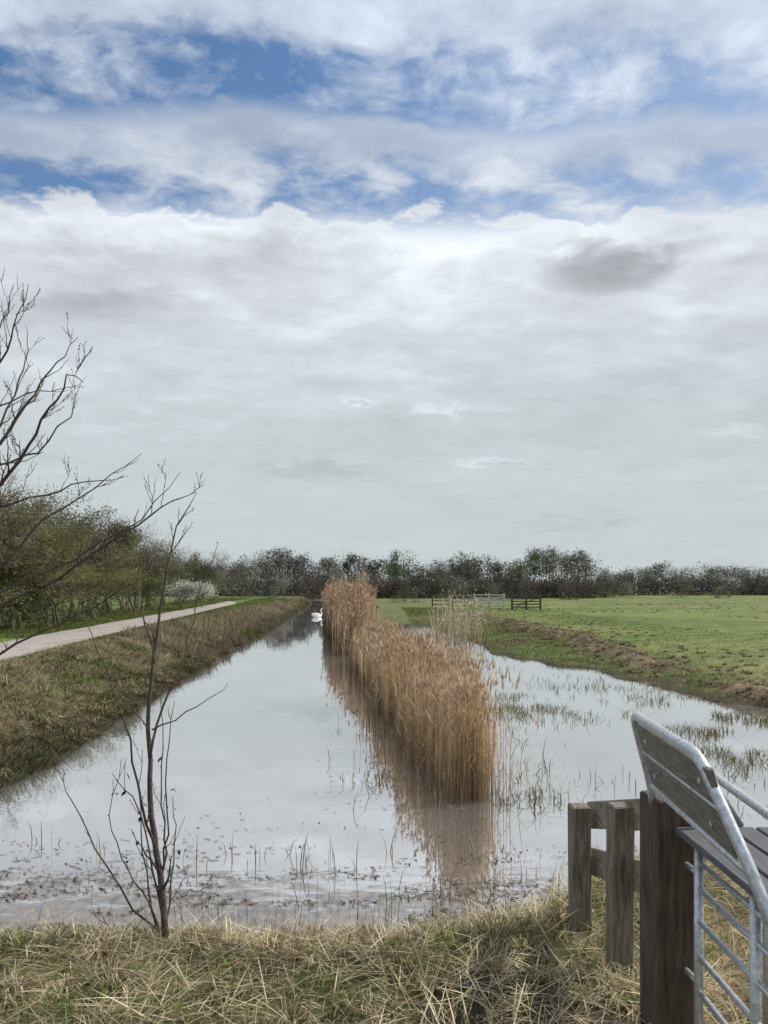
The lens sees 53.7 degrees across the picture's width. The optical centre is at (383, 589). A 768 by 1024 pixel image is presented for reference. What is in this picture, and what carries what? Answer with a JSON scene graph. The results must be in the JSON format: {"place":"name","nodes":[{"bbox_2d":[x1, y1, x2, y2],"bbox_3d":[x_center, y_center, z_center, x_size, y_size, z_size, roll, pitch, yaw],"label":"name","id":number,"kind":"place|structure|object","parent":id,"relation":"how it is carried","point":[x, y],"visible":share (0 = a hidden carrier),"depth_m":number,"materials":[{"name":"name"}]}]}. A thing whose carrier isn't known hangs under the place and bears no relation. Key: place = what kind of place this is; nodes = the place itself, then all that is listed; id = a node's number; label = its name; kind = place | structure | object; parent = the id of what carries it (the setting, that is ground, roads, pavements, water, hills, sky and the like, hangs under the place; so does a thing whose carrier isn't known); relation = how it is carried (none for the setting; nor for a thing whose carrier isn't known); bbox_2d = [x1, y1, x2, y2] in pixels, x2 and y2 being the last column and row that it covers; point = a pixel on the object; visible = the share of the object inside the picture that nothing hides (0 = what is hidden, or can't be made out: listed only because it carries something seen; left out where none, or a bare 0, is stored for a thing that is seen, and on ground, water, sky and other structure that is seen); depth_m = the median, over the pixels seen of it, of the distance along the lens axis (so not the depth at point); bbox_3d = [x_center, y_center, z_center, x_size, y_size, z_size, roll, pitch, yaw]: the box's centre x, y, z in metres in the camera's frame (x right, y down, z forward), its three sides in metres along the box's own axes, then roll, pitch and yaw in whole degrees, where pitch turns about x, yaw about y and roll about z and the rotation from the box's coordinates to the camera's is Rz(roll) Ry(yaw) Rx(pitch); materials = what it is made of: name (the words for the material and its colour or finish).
{"place":"outdoors","nodes":[
{"label":"outdoors","id":0,"kind":"place"},
{"bbox_2d":[0,596,235,659],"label":"path","id":1,"kind":"structure","parent":0,"point":[39,642],"depth_m":28.15,"materials":[{"name":"concrete"}]},
{"bbox_2d":[0,596,767,943],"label":"water","id":2,"kind":"structure","parent":0,"point":[250,738],"depth_m":9.54,"materials":[{"name":"grey liquid"}]},
{"bbox_2d":[27,820,449,906],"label":"dead stalks","id":3,"kind":"object","parent":2,"relation":"on","point":[304,846],"visible":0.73,"depth_m":7.16,"materials":[{"name":"brown plant"}]},
{"bbox_2d":[312,609,321,616],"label":"swan","id":4,"kind":"object","parent":2,"relation":"on","point":[316,615],"visible":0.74,"depth_m":71.77,"materials":[{"name":"white"}]},
{"bbox_2d":[0,761,638,930],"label":"floating debris","id":5,"kind":"object","parent":2,"relation":"on","point":[104,889],"visible":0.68,"depth_m":6.63,"materials":[{"name":"brown plant"}]},
{"bbox_2d":[1,831,639,937],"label":"water plants","id":6,"kind":"object","parent":2,"relation":"on","point":[391,902],"visible":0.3,"depth_m":5.91,"materials":[{"name":"plant"}]},
{"bbox_2d":[320,572,384,654],"bbox_3d":[-2.575,0.760,46.574,2.774,3.780,33.755,0,0,-5],"label":"reed bed","id":7,"kind":"object","parent":2,"relation":"on","point":[345,604],"visible":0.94,"depth_m":32.41,"materials":[{"name":"brown plant"}]},
{"bbox_2d":[341,616,539,801],"bbox_3d":[0.339,1.569,17.849,2.200,2.162,17.679,0,0,-5],"label":"reed bed","id":8,"kind":"object","parent":2,"relation":"on","point":[433,699],"visible":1,"depth_m":11.13,"materials":[{"name":"brown plant"}]},
{"bbox_2d":[414,583,499,647],"bbox_3d":[3.784,1.014,40.860,4.222,3.273,14.448,0,0,0],"label":"reed bed","id":9,"kind":"object","parent":2,"relation":"on","point":[449,626],"visible":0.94,"depth_m":38.94,"materials":[{"name":"beige plant"}]},
{"bbox_2d":[310,705,615,814],"bbox_3d":[0.786,2.348,12.372,5.012,0.564,7.551,0,0,0],"label":"reed stubble","id":10,"kind":"object","parent":2,"relation":"in","point":[386,720],"visible":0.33,"depth_m":10.41,"materials":[{"name":"brown plant"}]},
{"bbox_2d":[339,653,767,822],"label":"sedge tufts","id":11,"kind":"object","parent":2,"relation":"on","point":[709,731],"visible":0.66,"depth_m":14.08,"materials":[{"name":"plant"}]},
{"bbox_2d":[0,590,767,1023],"bbox_3d":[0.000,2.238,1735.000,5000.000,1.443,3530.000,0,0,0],"label":"ground","id":12,"kind":"structure","parent":0,"point":[712,614],"depth_m":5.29,"materials":[{"name":"green plant"}]},
{"bbox_2d":[0,543,50,598],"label":"leafy tree","id":13,"kind":"object","parent":12,"relation":"on","point":[2,577],"visible":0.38,"depth_m":29.62,"materials":[{"name":"green plant"}]},
{"bbox_2d":[0,463,64,625],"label":"bare woodland tree","id":14,"kind":"object","parent":12,"relation":"on","point":[6,518],"visible":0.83,"depth_m":33.65,"materials":[{"name":"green plant"}]},
{"bbox_2d":[0,483,71,570],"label":"leafy tree","id":15,"kind":"object","parent":12,"relation":"on","point":[12,531],"visible":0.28,"depth_m":35.88,"materials":[{"name":"green plant"}]},
{"bbox_2d":[0,532,84,630],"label":"leafy tree","id":16,"kind":"object","parent":12,"relation":"on","point":[35,582],"visible":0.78,"depth_m":30.48,"materials":[{"name":"green plant"}]},
{"bbox_2d":[0,487,87,592],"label":"leafy tree","id":17,"kind":"object","parent":12,"relation":"on","point":[31,521],"visible":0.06,"depth_m":41.43,"materials":[{"name":"green plant"}]},
{"bbox_2d":[3,544,98,627],"bbox_3d":[-14.754,-0.111,32.954,4.761,3.757,4.946,0,0,-28],"label":"leafy tree","id":18,"kind":"object","parent":12,"relation":"on","point":[61,591],"visible":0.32,"depth_m":32.90,"materials":[{"name":"green plant"}]},
{"bbox_2d":[0,501,113,621],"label":"leafy tree","id":19,"kind":"object","parent":12,"relation":"on","point":[67,540],"visible":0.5,"depth_m":36.76,"materials":[{"name":"green plant"}]},
{"bbox_2d":[9,483,104,612],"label":"leafy tree","id":20,"kind":"object","parent":12,"relation":"on","point":[34,505],"visible":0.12,"depth_m":48.34,"materials":[{"name":"green plant"}]},
{"bbox_2d":[16,491,130,616],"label":"bare woodland tree","id":21,"kind":"object","parent":12,"relation":"on","point":[95,556],"visible":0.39,"depth_m":43.36,"materials":[{"name":"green plant"}]},
{"bbox_2d":[39,555,141,618],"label":"leafy tree","id":22,"kind":"object","parent":12,"relation":"on","point":[93,586],"visible":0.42,"depth_m":42.02,"materials":[{"name":"green plant"}]},
{"bbox_2d":[36,505,154,614],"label":"leafy tree","id":23,"kind":"object","parent":12,"relation":"on","point":[121,541],"visible":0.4,"depth_m":48.47,"materials":[{"name":"green plant"}]},
{"bbox_2d":[0,268,203,654],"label":"bare tree","id":24,"kind":"object","parent":12,"relation":"on","point":[19,459],"visible":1,"depth_m":5.47,"materials":[{"name":"brown plant"}]},
{"bbox_2d":[61,521,151,612],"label":"leafy tree","id":25,"kind":"object","parent":12,"relation":"on","point":[119,557],"visible":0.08,"depth_m":52.31,"materials":[{"name":"green plant"}]},
{"bbox_2d":[0,565,218,633],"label":"undergrowth","id":26,"kind":"object","parent":12,"relation":"on","point":[26,611],"visible":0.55,"depth_m":38.33,"materials":[{"name":"green plant"}]},
{"bbox_2d":[89,520,143,609],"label":"leafy tree","id":27,"kind":"object","parent":12,"relation":"on","point":[121,563],"visible":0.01,"depth_m":58.16,"materials":[{"name":"green plant"}]},
{"bbox_2d":[0,626,234,800],"bbox_3d":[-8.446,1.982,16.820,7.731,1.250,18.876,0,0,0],"label":"dry grass","id":28,"kind":"structure","parent":12,"relation":"on","point":[187,668],"depth_m":15.78,"materials":[{"name":"plant"}]},
{"bbox_2d":[85,501,163,609],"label":"bare woodland tree","id":29,"kind":"object","parent":12,"relation":"on","point":[126,520],"visible":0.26,"depth_m":60.28,"materials":[{"name":"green plant"}]},
{"bbox_2d":[92,558,166,612],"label":"leafy tree","id":30,"kind":"object","parent":12,"relation":"on","point":[130,589],"visible":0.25,"depth_m":54.24,"materials":[{"name":"green plant"}]},
{"bbox_2d":[104,521,177,609],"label":"bare woodland tree","id":31,"kind":"object","parent":12,"relation":"on","point":[146,570],"visible":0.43,"depth_m":60.72,"materials":[{"name":"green plant"}]},
{"bbox_2d":[56,494,227,940],"bbox_3d":[-1.501,0.837,4.751,0.901,2.938,0.706,0,0,0],"label":"bare sapling","id":32,"kind":"object","parent":12,"relation":"on","point":[162,884],"visible":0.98,"depth_m":4.81,"materials":[{"name":"brown plant"}]},
{"bbox_2d":[110,539,178,608],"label":"leafy tree","id":33,"kind":"object","parent":12,"relation":"on","point":[160,571],"visible":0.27,"depth_m":63.70,"materials":[{"name":"green plant"}]},
{"bbox_2d":[0,596,311,664],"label":"dry grass","id":34,"kind":"structure","parent":12,"relation":"on","point":[264,610],"depth_m":39.25,"materials":[{"name":"brown plant"}]},
{"bbox_2d":[129,552,193,598],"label":"leafy tree","id":35,"kind":"object","parent":12,"relation":"on","point":[172,571],"visible":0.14,"depth_m":83.59,"materials":[{"name":"green plant"}]},
{"bbox_2d":[136,529,206,606],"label":"bare woodland tree","id":36,"kind":"object","parent":12,"relation":"on","point":[159,585],"visible":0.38,"depth_m":68.85,"materials":[{"name":"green plant"}]},
{"bbox_2d":[159,574,206,609],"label":"blossoming bush","id":37,"kind":"object","parent":12,"relation":"on","point":[183,589],"visible":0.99,"depth_m":61.34,"materials":[{"name":"white plant"}]},
{"bbox_2d":[174,544,221,601],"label":"bare woodland tree","id":38,"kind":"object","parent":12,"relation":"on","point":[208,564],"visible":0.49,"depth_m":99.69,"materials":[{"name":"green plant"}]},
{"bbox_2d":[170,559,226,602],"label":"leafy tree","id":39,"kind":"object","parent":12,"relation":"on","point":[204,570],"visible":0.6,"depth_m":95.45,"materials":[{"name":"green plant"}]},
{"bbox_2d":[187,576,217,607],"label":"blossoming bush","id":40,"kind":"object","parent":12,"relation":"on","point":[208,590],"visible":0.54,"depth_m":67.84,"materials":[{"name":"white plant"}]},
{"bbox_2d":[196,551,257,599],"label":"bare woodland tree","id":41,"kind":"object","parent":12,"relation":"on","point":[237,568],"visible":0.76,"depth_m":120.43,"materials":[{"name":"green plant"}]},
{"bbox_2d":[2,831,638,941],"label":"grass","id":42,"kind":"structure","parent":12,"relation":"on","point":[553,877],"depth_m":5.11,"materials":[{"name":"plant"}]},
{"bbox_2d":[1,924,723,1013],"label":"weeds","id":43,"kind":"object","parent":12,"relation":"on","point":[324,979],"visible":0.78,"depth_m":4.14,"materials":[{"name":"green plant"}]},
{"bbox_2d":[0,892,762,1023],"bbox_3d":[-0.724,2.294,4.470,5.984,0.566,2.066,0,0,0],"label":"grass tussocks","id":44,"kind":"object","parent":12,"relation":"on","point":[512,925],"depth_m":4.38,"materials":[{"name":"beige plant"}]},
{"bbox_2d":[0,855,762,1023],"bbox_3d":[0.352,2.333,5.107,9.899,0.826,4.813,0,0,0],"label":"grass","id":45,"kind":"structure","parent":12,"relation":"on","point":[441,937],"depth_m":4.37,"materials":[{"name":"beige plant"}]},
{"bbox_2d":[1,571,767,599],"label":"distant hedge","id":46,"kind":"object","parent":12,"relation":"on","point":[588,589],"visible":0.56,"depth_m":194.66,"materials":[{"name":"green plant"}]},
{"bbox_2d":[41,543,767,596],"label":"distant treeline","id":47,"kind":"object","parent":12,"relation":"on","point":[394,569],"visible":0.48,"depth_m":220.29,"materials":[{"name":"green plant"}]},
{"bbox_2d":[432,595,449,606],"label":"wooden gate","id":48,"kind":"structure","parent":12,"relation":"on","point":[440,600],"depth_m":96.12,"materials":[{"name":"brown wood"}]},
{"bbox_2d":[451,594,471,607],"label":"wooden gate","id":49,"kind":"structure","parent":12,"relation":"on","point":[470,598],"depth_m":90.14,"materials":[{"name":"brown wood"}]},
{"bbox_2d":[205,562,731,603],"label":"thicket","id":50,"kind":"object","parent":12,"relation":"on","point":[306,594],"visible":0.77,"depth_m":136.65,"materials":[{"name":"green plant"}]},
{"bbox_2d":[473,593,504,608],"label":"wooden gate","id":51,"kind":"structure","parent":12,"relation":"on","point":[489,597],"depth_m":84.04,"materials":[{"name":"grey wood"}]},
{"bbox_2d":[511,594,540,609],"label":"wooden gate","id":52,"kind":"structure","parent":12,"relation":"on","point":[526,601],"depth_m":79.88,"materials":[{"name":"brown wood"}]},
{"bbox_2d":[401,607,767,703],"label":"grass","id":53,"kind":"structure","parent":12,"relation":"on","point":[418,609],"depth_m":32.28,"materials":[{"name":"green plant"}]},
{"bbox_2d":[440,599,767,674],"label":"meadow tufts","id":54,"kind":"object","parent":12,"relation":"on","point":[744,655],"visible":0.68,"depth_m":39.59,"materials":[{"name":"green plant"}]},
{"bbox_2d":[461,618,767,699],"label":"grass tussocks","id":55,"kind":"object","parent":12,"relation":"on","point":[660,662],"depth_m":26.07,"materials":[{"name":"green plant"}]},
{"bbox_2d":[567,790,693,1023],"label":"wooden fence","id":56,"kind":"object","parent":12,"relation":"on","point":[658,876],"visible":0.73,"depth_m":3.73,"materials":[{"name":"brown wood"}]},
{"bbox_2d":[683,849,767,1023],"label":"metal gate","id":57,"kind":"structure","parent":56,"relation":"attached to","point":[753,973],"depth_m":3.20,"materials":[{"name":"metal"}]},
{"bbox_2d":[631,712,767,1023],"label":"park bench","id":58,"kind":"object","parent":12,"relation":"on","point":[683,780],"visible":0.97,"depth_m":3.01,"materials":[{"name":"metal"}]},
{"bbox_2d":[0,0,767,589],"label":"sky","id":59,"kind":"structure","parent":0,"point":[435,279],"materials":[{"name":"white"}]}
]}

